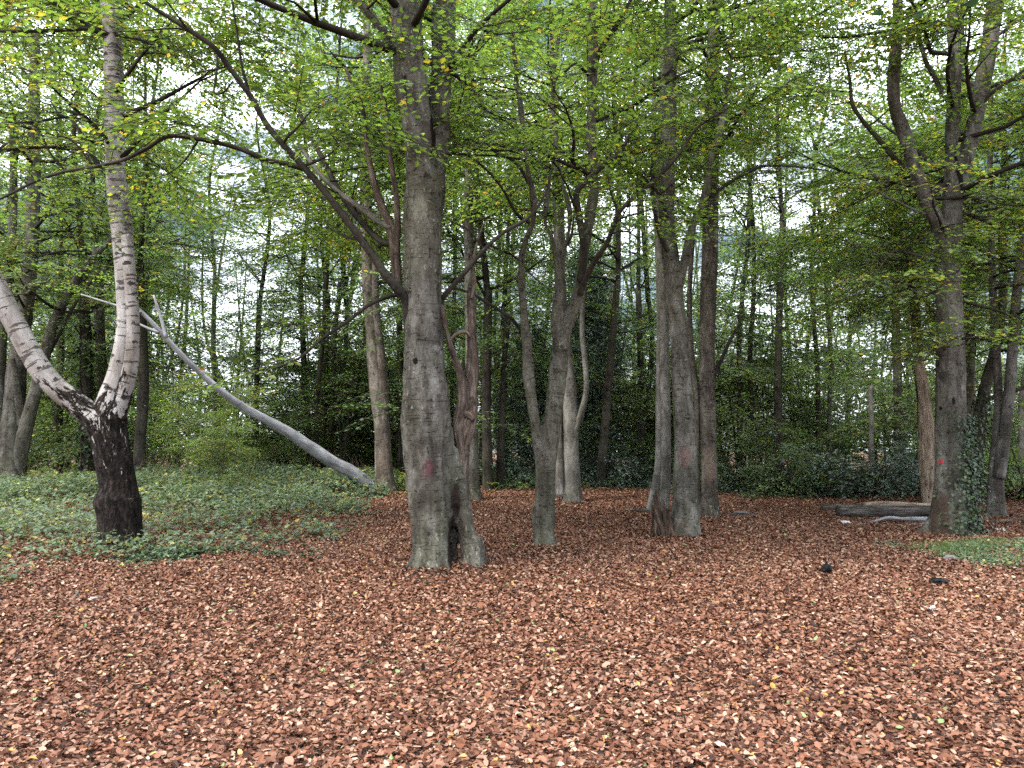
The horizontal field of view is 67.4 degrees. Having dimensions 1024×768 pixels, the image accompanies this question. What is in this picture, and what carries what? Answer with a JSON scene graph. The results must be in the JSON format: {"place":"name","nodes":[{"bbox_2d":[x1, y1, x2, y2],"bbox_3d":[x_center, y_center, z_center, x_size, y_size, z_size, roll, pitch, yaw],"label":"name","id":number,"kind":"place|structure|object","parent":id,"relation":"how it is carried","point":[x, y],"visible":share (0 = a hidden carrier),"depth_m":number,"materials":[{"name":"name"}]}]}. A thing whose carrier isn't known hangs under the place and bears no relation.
{"place":"outdoors","nodes":[
{"label":"outdoors","id":0,"kind":"place"},
{"bbox_2d":[0,451,1023,767],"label":"ground","id":1,"kind":"structure","parent":0,"point":[514,765],"depth_m":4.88,"materials":[{"name":"brown plant"}]},
{"bbox_2d":[0,1,161,482],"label":"woodland tree","id":2,"kind":"object","parent":1,"relation":"on","point":[57,420],"visible":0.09,"depth_m":23.98,"materials":[{"name":"green plant"}]},
{"bbox_2d":[0,61,164,362],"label":"woodland tree","id":3,"kind":"object","parent":1,"relation":"on","point":[134,165],"visible":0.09,"depth_m":32.28,"materials":[{"name":"green plant"}]},
{"bbox_2d":[26,354,169,477],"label":"sapling","id":4,"kind":"object","parent":1,"relation":"on","point":[59,364],"visible":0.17,"depth_m":23.29,"materials":[{"name":"green plant"}]},
{"bbox_2d":[6,323,220,473],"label":"sapling","id":5,"kind":"object","parent":1,"relation":"on","point":[74,449],"visible":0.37,"depth_m":21.66,"materials":[{"name":"green plant"}]},
{"bbox_2d":[0,0,228,394],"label":"woodland tree","id":6,"kind":"object","parent":1,"relation":"on","point":[99,323],"visible":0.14,"depth_m":22.06,"materials":[{"name":"green plant"}]},
{"bbox_2d":[0,0,231,474],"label":"woodland tree","id":7,"kind":"object","parent":1,"relation":"on","point":[84,387],"visible":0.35,"depth_m":20.94,"materials":[{"name":"green plant"}]},
{"bbox_2d":[66,323,99,483],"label":"ivy","id":8,"kind":"object","parent":7,"relation":"attached to","point":[89,451],"visible":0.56,"depth_m":20.88,"materials":[{"name":"green plant"}]},
{"bbox_2d":[0,0,243,487],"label":"beech tree","id":9,"kind":"object","parent":1,"relation":"on","point":[18,411],"visible":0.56,"depth_m":18.36,"materials":[{"name":"green plant"}]},
{"bbox_2d":[33,378,213,466],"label":"sapling","id":10,"kind":"object","parent":1,"relation":"on","point":[154,422],"visible":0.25,"depth_m":27.04,"materials":[{"name":"green plant"}]},
{"bbox_2d":[23,0,260,356],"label":"woodland tree","id":11,"kind":"object","parent":1,"relation":"on","point":[188,194],"visible":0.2,"depth_m":26.47,"materials":[{"name":"green plant"}]},
{"bbox_2d":[12,5,288,479],"bbox_3d":[-9.542,-4.294,20.487,6.668,14.653,7.766,0,-3,0],"label":"woodland tree","id":12,"kind":"object","parent":1,"relation":"on","point":[141,415],"visible":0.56,"depth_m":20.02,"materials":[{"name":"green plant"}]},
{"bbox_2d":[0,0,335,551],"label":"birch tree","id":13,"kind":"object","parent":1,"relation":"on","point":[102,418],"visible":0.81,"depth_m":10.32,"materials":[{"name":"green plant"}]},
{"bbox_2d":[11,543,339,564],"bbox_3d":[-4.161,2.120,9.623,4.106,0.166,1.407,0,-3,0],"label":"ivy carpet","id":14,"kind":"object","parent":1,"relation":"on","point":[183,553],"visible":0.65,"depth_m":9.47,"materials":[{"name":"green plant"}]},
{"bbox_2d":[129,386,230,468],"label":"sapling","id":15,"kind":"object","parent":1,"relation":"on","point":[187,437],"visible":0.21,"depth_m":34.59,"materials":[{"name":"green plant"}]},
{"bbox_2d":[0,441,405,588],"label":"brambles","id":16,"kind":"object","parent":1,"relation":"on","point":[154,479],"visible":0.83,"depth_m":13.94,"materials":[{"name":"green plant"}]},
{"bbox_2d":[144,373,277,482],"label":"sapling","id":17,"kind":"object","parent":1,"relation":"on","point":[198,414],"visible":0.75,"depth_m":17.16,"materials":[{"name":"green plant"}]},
{"bbox_2d":[166,408,271,501],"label":"sapling","id":18,"kind":"object","parent":1,"relation":"on","point":[214,442],"visible":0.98,"depth_m":14.91,"materials":[{"name":"green plant"}]},
{"bbox_2d":[128,43,312,465],"bbox_3d":[-11.803,-5.114,30.296,7.247,18.524,6.510,-3,-4,41],"label":"woodland tree","id":19,"kind":"object","parent":1,"relation":"on","point":[213,306],"visible":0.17,"depth_m":30.15,"materials":[{"name":"green plant"}]},
{"bbox_2d":[81,294,378,494],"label":"fallen tree","id":20,"kind":"object","parent":1,"relation":"on","point":[325,457],"visible":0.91,"depth_m":16.85,"materials":[{"name":"grey wood"}]},
{"bbox_2d":[180,357,299,467],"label":"sapling","id":21,"kind":"object","parent":1,"relation":"on","point":[212,409],"visible":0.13,"depth_m":27.66,"materials":[{"name":"green plant"}]},
{"bbox_2d":[206,429,307,469],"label":"woodland bush","id":22,"kind":"object","parent":1,"relation":"on","point":[258,446],"visible":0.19,"depth_m":25.71,"materials":[{"name":"green plant"}]},
{"bbox_2d":[166,45,357,442],"bbox_3d":[-8.739,-4.058,27.183,6.300,15.777,7.230,0,-3,0],"label":"woodland tree","id":23,"kind":"object","parent":1,"relation":"on","point":[257,348],"visible":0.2,"depth_m":27.26,"materials":[{"name":"green plant"}]},
{"bbox_2d":[174,335,396,469],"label":"sapling","id":24,"kind":"object","parent":1,"relation":"on","point":[280,388],"visible":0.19,"depth_m":27.31,"materials":[{"name":"green plant"}]},
{"bbox_2d":[173,0,402,468],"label":"woodland tree","id":25,"kind":"object","parent":1,"relation":"on","point":[303,343],"visible":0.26,"depth_m":27.02,"materials":[{"name":"green plant"}]},
{"bbox_2d":[233,418,342,470],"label":"sapling","id":26,"kind":"object","parent":1,"relation":"on","point":[268,429],"visible":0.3,"depth_m":25.26,"materials":[{"name":"green plant"}]},
{"bbox_2d":[206,340,396,459],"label":"sapling","id":27,"kind":"object","parent":1,"relation":"on","point":[285,398],"visible":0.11,"depth_m":29.52,"materials":[{"name":"green plant"}]},
{"bbox_2d":[215,49,403,468],"bbox_3d":[-6.436,-3.856,26.520,6.456,15.160,6.174,0,-3,0],"label":"woodland tree","id":28,"kind":"object","parent":1,"relation":"on","point":[334,357],"visible":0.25,"depth_m":25.83,"materials":[{"name":"green plant"}]},
{"bbox_2d":[218,0,403,475],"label":"woodland tree","id":29,"kind":"object","parent":1,"relation":"on","point":[326,281],"visible":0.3,"depth_m":23.19,"materials":[{"name":"green plant"}]},
{"bbox_2d":[248,306,403,469],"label":"sapling","id":30,"kind":"object","parent":1,"relation":"on","point":[308,422],"visible":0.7,"depth_m":23.12,"materials":[{"name":"green plant"}]},
{"bbox_2d":[0,0,657,575],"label":"beech tree","id":31,"kind":"object","parent":1,"relation":"on","point":[438,500],"visible":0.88,"depth_m":8.45,"materials":[{"name":"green plant"}]},
{"bbox_2d":[241,27,427,432],"bbox_3d":[-6.205,-4.751,28.450,7.171,17.375,8.269,0,-3,0],"label":"woodland tree","id":32,"kind":"object","parent":1,"relation":"on","point":[334,285],"visible":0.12,"depth_m":26.92,"materials":[{"name":"green plant"}]},
{"bbox_2d":[245,353,451,461],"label":"sapling","id":33,"kind":"object","parent":1,"relation":"on","point":[288,372],"visible":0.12,"depth_m":26.79,"materials":[{"name":"green plant"}]},
{"bbox_2d":[270,18,454,462],"bbox_3d":[-4.810,-3.914,25.344,6.131,15.010,6.133,0,-3,0],"label":"woodland tree","id":34,"kind":"object","parent":1,"relation":"on","point":[338,356],"visible":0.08,"depth_m":24.81,"materials":[{"name":"green plant"}]},
{"bbox_2d":[328,381,370,469],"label":"ivy","id":35,"kind":"object","parent":34,"relation":"attached to","point":[359,435],"visible":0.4,"depth_m":24.78,"materials":[{"name":"green plant"}]},
{"bbox_2d":[287,337,463,468],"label":"sapling","id":36,"kind":"object","parent":1,"relation":"on","point":[360,404],"visible":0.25,"depth_m":23.20,"materials":[{"name":"green plant"}]},
{"bbox_2d":[232,0,553,492],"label":"beech tree","id":37,"kind":"object","parent":1,"relation":"on","point":[377,370],"visible":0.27,"depth_m":19.06,"materials":[{"name":"green plant"}]},
{"bbox_2d":[254,1,548,479],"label":"woodland tree","id":38,"kind":"object","parent":1,"relation":"on","point":[400,448],"visible":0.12,"depth_m":23.36,"materials":[{"name":"green plant"}]},
{"bbox_2d":[324,355,517,467],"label":"sapling","id":39,"kind":"object","parent":1,"relation":"on","point":[453,409],"visible":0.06,"depth_m":26.24,"materials":[{"name":"green plant"}]},
{"bbox_2d":[355,0,550,441],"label":"woodland tree","id":40,"kind":"object","parent":1,"relation":"on","point":[453,297],"visible":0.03,"depth_m":28.53,"materials":[{"name":"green plant"}]},
{"bbox_2d":[383,1,569,391],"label":"woodland tree","id":41,"kind":"object","parent":1,"relation":"on","point":[475,227],"visible":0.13,"depth_m":23.95,"materials":[{"name":"green plant"}]},
{"bbox_2d":[324,0,644,489],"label":"woodland tree","id":42,"kind":"object","parent":1,"relation":"on","point":[487,455],"visible":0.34,"depth_m":19.35,"materials":[{"name":"green plant"}]},
{"bbox_2d":[349,0,619,502],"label":"beech tree","id":43,"kind":"object","parent":1,"relation":"on","point":[475,489],"visible":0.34,"depth_m":16.59,"materials":[{"name":"green plant"}]},
{"bbox_2d":[440,175,549,556],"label":"dead tree","id":44,"kind":"object","parent":1,"relation":"on","point":[464,418],"visible":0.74,"depth_m":8.56,"materials":[{"name":"wood"}]},
{"bbox_2d":[441,32,553,394],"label":"woodland tree","id":45,"kind":"object","parent":1,"relation":"on","point":[495,363],"visible":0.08,"depth_m":30.57,"materials":[{"name":"green plant"}]},
{"bbox_2d":[495,317,510,488],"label":"woodland tree","id":46,"kind":"object","parent":1,"relation":"on","point":[500,449],"visible":0.71,"depth_m":19.72,"materials":[{"name":"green plant"}]},
{"bbox_2d":[0,0,1023,479],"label":"wood","id":47,"kind":"object","parent":1,"relation":"on","point":[270,280],"visible":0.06,"depth_m":43.45,"materials":[{"name":"green plant"}]},
{"bbox_2d":[443,0,592,475],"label":"woodland tree","id":48,"kind":"object","parent":1,"relation":"on","point":[502,316],"visible":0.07,"depth_m":24.05,"materials":[{"name":"green plant"}]},
{"bbox_2d":[27,461,1023,494],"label":"undergrowth","id":49,"kind":"object","parent":1,"relation":"on","point":[403,475],"visible":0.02,"depth_m":20.27,"materials":[{"name":"green plant"}]},
{"bbox_2d":[478,317,581,480],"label":"yew tree","id":50,"kind":"object","parent":1,"relation":"on","point":[522,406],"visible":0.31,"depth_m":23.02,"materials":[{"name":"green plant"}]},
{"bbox_2d":[223,0,848,550],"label":"beech tree","id":51,"kind":"object","parent":1,"relation":"on","point":[545,432],"visible":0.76,"depth_m":9.60,"materials":[{"name":"green plant"}]},
{"bbox_2d":[478,441,596,488],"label":"holly bush","id":52,"kind":"object","parent":1,"relation":"on","point":[525,472],"visible":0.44,"depth_m":20.24,"materials":[{"name":"green plant"}]},
{"bbox_2d":[479,47,617,328],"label":"woodland tree","id":53,"kind":"object","parent":1,"relation":"on","point":[548,258],"visible":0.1,"depth_m":29.89,"materials":[{"name":"green plant"}]},
{"bbox_2d":[478,369,646,464],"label":"sapling","id":54,"kind":"object","parent":1,"relation":"on","point":[527,419],"visible":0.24,"depth_m":22.00,"materials":[{"name":"green plant"}]},
{"bbox_2d":[381,0,754,504],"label":"beech tree","id":55,"kind":"object","parent":1,"relation":"on","point":[567,484],"visible":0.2,"depth_m":16.38,"materials":[{"name":"green plant"}]},
{"bbox_2d":[523,238,653,483],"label":"yew tree","id":56,"kind":"object","parent":1,"relation":"on","point":[599,341],"visible":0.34,"depth_m":22.71,"materials":[{"name":"green plant"}]},
{"bbox_2d":[531,423,652,488],"bbox_3d":[1.990,2.282,20.757,3.974,2.452,3.418,0,-3,0],"label":"holly bush","id":57,"kind":"object","parent":1,"relation":"on","point":[584,466],"visible":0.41,"depth_m":20.28,"materials":[{"name":"green plant"}]},
{"bbox_2d":[447,0,786,486],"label":"woodland tree","id":58,"kind":"object","parent":1,"relation":"on","point":[605,418],"visible":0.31,"depth_m":20.10,"materials":[{"name":"green plant"}]},
{"bbox_2d":[528,261,746,468],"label":"sapling","id":59,"kind":"object","parent":1,"relation":"on","point":[647,425],"visible":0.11,"depth_m":25.64,"materials":[{"name":"green plant"}]},
{"bbox_2d":[544,335,732,476],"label":"sapling","id":60,"kind":"object","parent":1,"relation":"on","point":[634,399],"visible":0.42,"depth_m":21.72,"materials":[{"name":"green plant"}]},
{"bbox_2d":[579,443,700,489],"bbox_3d":[2.987,2.548,20.290,3.143,2.039,3.522,-3,-4,40],"label":"evergreen bush","id":61,"kind":"object","parent":1,"relation":"on","point":[628,474],"visible":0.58,"depth_m":20.02,"materials":[{"name":"green plant"}]},
{"bbox_2d":[467,0,828,509],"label":"beech tree","id":62,"kind":"object","parent":1,"relation":"on","point":[661,482],"visible":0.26,"depth_m":14.79,"materials":[{"name":"green plant"}]},
{"bbox_2d":[544,0,759,444],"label":"woodland tree","id":63,"kind":"object","parent":1,"relation":"on","point":[651,359],"visible":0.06,"depth_m":26.74,"materials":[{"name":"green plant"}]},
{"bbox_2d":[561,0,757,470],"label":"woodland tree","id":64,"kind":"object","parent":1,"relation":"on","point":[638,299],"visible":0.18,"depth_m":24.08,"materials":[{"name":"green plant"}]},
{"bbox_2d":[510,0,925,519],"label":"beech tree","id":65,"kind":"object","parent":1,"relation":"on","point":[704,406],"visible":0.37,"depth_m":13.66,"materials":[{"name":"green plant"}]},
{"bbox_2d":[648,442,789,497],"bbox_3d":[5.630,2.285,19.103,3.529,1.919,2.933,2,-4,-27],"label":"holly bush","id":66,"kind":"object","parent":1,"relation":"on","point":[729,478],"visible":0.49,"depth_m":18.90,"materials":[{"name":"green plant"}]},
{"bbox_2d":[621,77,835,405],"bbox_3d":[8.272,-4.156,30.395,8.630,16.526,7.811,-1,-3,22],"label":"woodland tree","id":67,"kind":"object","parent":1,"relation":"on","point":[772,307],"visible":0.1,"depth_m":29.35,"materials":[{"name":"green plant"}]},
{"bbox_2d":[446,0,1014,539],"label":"beech tree","id":68,"kind":"object","parent":1,"relation":"on","point":[682,518],"visible":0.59,"depth_m":11.26,"materials":[{"name":"green plant"}]},
{"bbox_2d":[637,359,832,477],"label":"sapling","id":69,"kind":"object","parent":1,"relation":"on","point":[730,425],"visible":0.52,"depth_m":24.23,"materials":[{"name":"green plant"}]},
{"bbox_2d":[663,0,850,466],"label":"woodland tree","id":70,"kind":"object","parent":1,"relation":"on","point":[750,347],"visible":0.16,"depth_m":27.07,"materials":[{"name":"green plant"}]},
{"bbox_2d":[622,305,892,472],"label":"sapling","id":71,"kind":"object","parent":1,"relation":"on","point":[761,362],"visible":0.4,"depth_m":26.39,"materials":[{"name":"green plant"}]},
{"bbox_2d":[676,0,843,472],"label":"woodland tree","id":72,"kind":"object","parent":1,"relation":"on","point":[748,225],"visible":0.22,"depth_m":26.20,"materials":[{"name":"green plant"}]},
{"bbox_2d":[638,0,895,467],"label":"woodland tree","id":73,"kind":"object","parent":1,"relation":"on","point":[778,363],"visible":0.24,"depth_m":23.98,"materials":[{"name":"green plant"}]},
{"bbox_2d":[700,420,855,495],"bbox_3d":[6.553,2.235,18.968,3.713,2.707,3.288,-1,-3,19],"label":"elder bush","id":74,"kind":"object","parent":1,"relation":"on","point":[746,461],"visible":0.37,"depth_m":19.00,"materials":[{"name":"green plant"}]},
{"bbox_2d":[686,308,880,472],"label":"sapling","id":75,"kind":"object","parent":1,"relation":"on","point":[791,419],"visible":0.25,"depth_m":28.54,"materials":[{"name":"green plant"}]},
{"bbox_2d":[728,426,839,499],"bbox_3d":[6.440,2.199,18.008,2.629,2.414,3.103,-1,-3,17],"label":"elder bush","id":76,"kind":"object","parent":1,"relation":"on","point":[790,491],"visible":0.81,"depth_m":17.53,"materials":[{"name":"green plant"}]},
{"bbox_2d":[716,352,875,470],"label":"sapling","id":77,"kind":"object","parent":1,"relation":"on","point":[800,419],"visible":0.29,"depth_m":29.19,"materials":[{"name":"green plant"}]},
{"bbox_2d":[728,419,889,498],"bbox_3d":[6.895,2.255,18.519,4.258,2.806,3.147,-2,-4,29],"label":"holly bush","id":78,"kind":"object","parent":1,"relation":"on","point":[836,445],"visible":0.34,"depth_m":18.19,"materials":[{"name":"green plant"}]},
{"bbox_2d":[732,0,890,468],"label":"woodland tree","id":79,"kind":"object","parent":1,"relation":"on","point":[818,401],"visible":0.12,"depth_m":27.11,"materials":[{"name":"green plant"}]},
{"bbox_2d":[715,293,912,469],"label":"sapling","id":80,"kind":"object","parent":1,"relation":"on","point":[810,338],"visible":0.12,"depth_m":30.54,"materials":[{"name":"green plant"}]},
{"bbox_2d":[725,0,907,473],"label":"woodland tree","id":81,"kind":"object","parent":1,"relation":"on","point":[829,401],"visible":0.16,"depth_m":28.01,"materials":[{"name":"green plant"}]},
{"bbox_2d":[611,0,1023,537],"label":"beech tree","id":82,"kind":"object","parent":1,"relation":"on","point":[945,223],"visible":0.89,"depth_m":11.51,"materials":[{"name":"green plant"}]},
{"bbox_2d":[921,411,1015,537],"bbox_3d":[6.609,1.450,11.431,1.124,2.127,1.190,2,-4,-27],"label":"ivy","id":83,"kind":"object","parent":82,"relation":"attached to","point":[973,474],"visible":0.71,"depth_m":11.19,"materials":[{"name":"green plant"}]},
{"bbox_2d":[763,367,934,467],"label":"sapling","id":84,"kind":"object","parent":1,"relation":"on","point":[847,406],"visible":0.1,"depth_m":29.39,"materials":[{"name":"green plant"}]},
{"bbox_2d":[721,122,1023,501],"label":"beech tree","id":85,"kind":"object","parent":1,"relation":"on","point":[822,258],"visible":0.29,"depth_m":16.34,"materials":[{"name":"green plant"}]},
{"bbox_2d":[835,505,930,516],"bbox_3d":[6.998,2.311,13.888,2.218,0.238,0.254,0,-3,0],"label":"log","id":86,"kind":"object","parent":1,"relation":"on","point":[870,510],"visible":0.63,"depth_m":13.79,"materials":[{"name":"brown wood"}]},
{"bbox_2d":[777,414,990,501],"bbox_3d":[8.466,2.101,18.037,4.758,2.787,4.133,0,-3,0],"label":"evergreen bush","id":87,"kind":"object","parent":1,"relation":"on","point":[891,477],"visible":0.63,"depth_m":17.26,"materials":[{"name":"green plant"}]},
{"bbox_2d":[787,367,992,465],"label":"sapling","id":88,"kind":"object","parent":1,"relation":"on","point":[859,382],"visible":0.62,"depth_m":23.57,"materials":[{"name":"green plant"}]},
{"bbox_2d":[758,0,1023,423],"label":"woodland tree","id":89,"kind":"object","parent":1,"relation":"on","point":[970,376],"visible":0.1,"depth_m":19.11,"materials":[{"name":"green plant"}]},
{"bbox_2d":[763,49,1023,516],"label":"beech tree","id":90,"kind":"object","parent":1,"relation":"on","point":[1004,401],"visible":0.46,"depth_m":14.23,"materials":[{"name":"green plant"}]},
{"bbox_2d":[784,32,1006,448],"bbox_3d":[16.482,-5.124,33.783,8.952,19.074,9.891,-1,-3,16],"label":"woodland tree","id":91,"kind":"object","parent":1,"relation":"on","point":[872,339],"visible":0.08,"depth_m":33.05,"materials":[{"name":"green plant"}]},
{"bbox_2d":[779,0,1023,465],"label":"woodland tree","id":92,"kind":"object","parent":1,"relation":"on","point":[897,392],"visible":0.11,"depth_m":23.11,"materials":[{"name":"green plant"}]},
{"bbox_2d":[913,341,934,502],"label":"dead tree","id":93,"kind":"object","parent":1,"relation":"on","point":[926,452],"visible":0.72,"depth_m":15.52,"materials":[{"name":"brown wood"}]},
{"bbox_2d":[844,86,1023,502],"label":"beech tree","id":94,"kind":"object","parent":1,"relation":"on","point":[986,382],"visible":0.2,"depth_m":16.49,"materials":[{"name":"green plant"}]},
{"bbox_2d":[968,390,993,502],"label":"ivy","id":95,"kind":"object","parent":94,"relation":"attached to","point":[985,418],"visible":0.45,"depth_m":16.40,"materials":[{"name":"green plant"}]},
{"bbox_2d":[855,0,1023,380],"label":"woodland tree","id":96,"kind":"object","parent":1,"relation":"on","point":[886,65],"visible":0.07,"depth_m":25.81,"materials":[{"name":"green plant"}]},
{"bbox_2d":[861,372,1021,452],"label":"sapling","id":97,"kind":"object","parent":1,"relation":"on","point":[912,411],"visible":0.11,"depth_m":27.74,"materials":[{"name":"green plant"}]},
{"bbox_2d":[866,536,1023,571],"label":"grass tufts","id":98,"kind":"object","parent":1,"relation":"on","point":[958,543],"visible":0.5,"depth_m":9.95,"materials":[{"name":"green plant"}]},
{"bbox_2d":[903,0,1023,483],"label":"woodland tree","id":99,"kind":"object","parent":1,"relation":"on","point":[1021,431],"visible":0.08,"depth_m":22.53,"materials":[{"name":"green plant"}]},
{"bbox_2d":[931,389,1023,503],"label":"elder bush","id":100,"kind":"object","parent":1,"relation":"on","point":[1019,494],"visible":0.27,"depth_m":17.18,"materials":[{"name":"green plant"}]},
{"bbox_2d":[0,0,1023,451],"label":"sky","id":101,"kind":"structure","parent":0,"point":[312,12],"materials":[{"name":"white"}]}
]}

